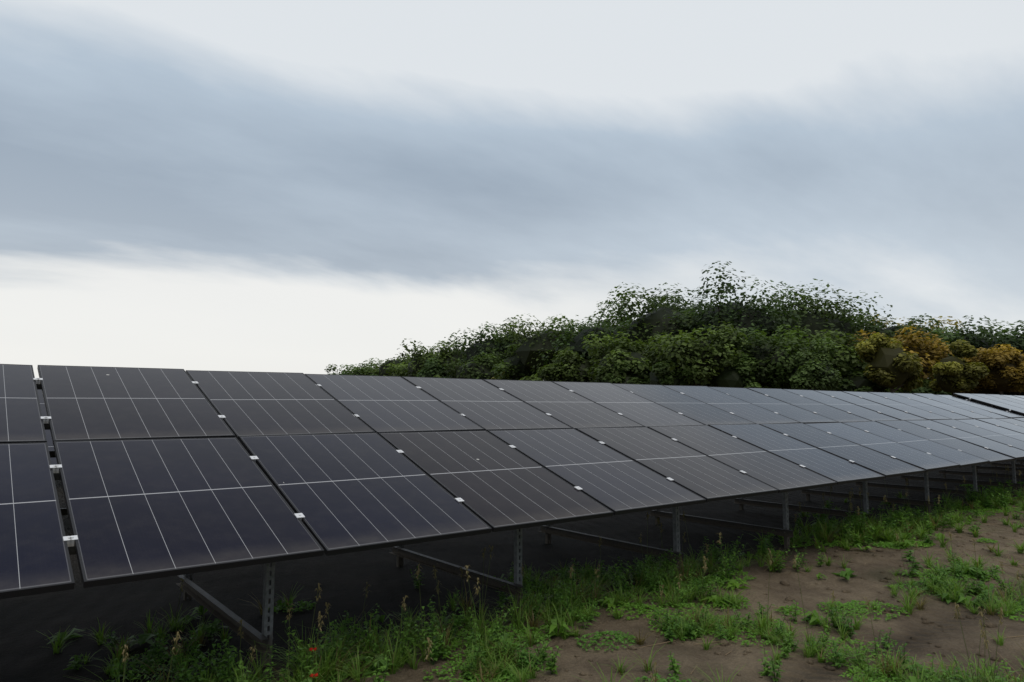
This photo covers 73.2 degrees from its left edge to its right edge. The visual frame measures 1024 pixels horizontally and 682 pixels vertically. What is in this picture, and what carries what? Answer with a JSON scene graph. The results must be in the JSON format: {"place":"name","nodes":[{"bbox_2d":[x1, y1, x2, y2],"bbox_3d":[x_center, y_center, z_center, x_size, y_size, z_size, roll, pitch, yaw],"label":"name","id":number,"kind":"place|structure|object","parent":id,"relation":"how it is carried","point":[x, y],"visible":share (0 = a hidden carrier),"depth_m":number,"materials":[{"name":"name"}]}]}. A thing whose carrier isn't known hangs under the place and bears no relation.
{"place":"outdoors","nodes":[
{"label":"outdoors","id":0,"kind":"place"},
{"bbox_2d":[0,459,1023,681],"bbox_3d":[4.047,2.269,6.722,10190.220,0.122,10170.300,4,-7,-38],"label":"ground","id":1,"kind":"structure","parent":0,"point":[26,654],"depth_m":5.76,"materials":[{"name":"soil"}]},
{"bbox_2d":[309,647,317,681],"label":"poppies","id":2,"kind":"object","parent":1,"relation":"on","point":[316,674],"visible":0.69,"depth_m":3.90,"materials":[{"name":"red plant"}]},
{"bbox_2d":[36,384,1023,666],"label":"solar table frame","id":3,"kind":"object","parent":1,"relation":"on","point":[230,618],"visible":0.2,"depth_m":7.04,"materials":[{"name":"grey metal"}]},
{"bbox_2d":[0,364,1023,598],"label":"solar panels","id":4,"kind":"object","parent":3,"relation":"on","point":[162,473],"visible":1,"depth_m":5.50,"materials":[{"name":"black glass"}]},
{"bbox_2d":[33,378,1016,546],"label":"panel clamps","id":5,"kind":"object","parent":4,"relation":"attached to","point":[70,540],"visible":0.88,"depth_m":4.85,"materials":[{"name":"silver metal"}]},
{"bbox_2d":[41,465,1023,681],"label":"grass","id":6,"kind":"object","parent":1,"relation":"on","point":[894,530],"visible":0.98,"depth_m":4.94,"materials":[{"name":"green plant"}]},
{"bbox_2d":[278,507,1023,681],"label":"weeds","id":7,"kind":"object","parent":1,"relation":"on","point":[724,641],"visible":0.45,"depth_m":5.29,"materials":[{"name":"green plant"}]},
{"bbox_2d":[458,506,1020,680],"bbox_3d":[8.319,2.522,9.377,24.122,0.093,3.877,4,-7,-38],"label":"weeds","id":8,"kind":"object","parent":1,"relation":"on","point":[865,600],"visible":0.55,"depth_m":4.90,"materials":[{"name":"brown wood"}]},
{"bbox_2d":[968,399,1023,466],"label":"solar table frame","id":9,"kind":"object","parent":1,"relation":"on","point":[1021,461],"visible":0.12,"depth_m":17.73,"materials":[{"name":"grey metal"}]},
{"bbox_2d":[953,393,1023,413],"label":"solar panels","id":10,"kind":"object","parent":9,"relation":"on","point":[1014,403],"visible":1,"depth_m":18.39,"materials":[{"name":"black glass"}]},
{"bbox_2d":[0,0,1023,377],"label":"sky","id":11,"kind":"structure","parent":0,"point":[290,186],"materials":[{"name":"grey"}]},
{"bbox_2d":[325,261,1023,399],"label":"tree","id":12,"kind":"object","parent":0,"point":[937,348],"depth_m":88.32,"materials":[{"name":"green plant"}]},
{"bbox_2d":[355,302,1023,393],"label":"bushes","id":13,"kind":"object","parent":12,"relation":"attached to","point":[883,359],"visible":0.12,"depth_m":95.72,"materials":[{"name":"green plant"}]},
{"bbox_3d":[-1.082,2.244,14.036,25.544,2.162,2.908,4,-7,-38],"label":"row of solar array frames","id":14,"kind":"object","parent":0,"visible":0},
{"bbox_2d":[37,389,56,464],"bbox_3d":[-1.062,1.603,14.074,25.384,1.198,3.316,4,-7,-38],"label":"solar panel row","id":15,"kind":"object","parent":14,"relation":"on","point":[47,432],"depth_m":9.44,"materials":[{"name":"black glass"}]}
]}

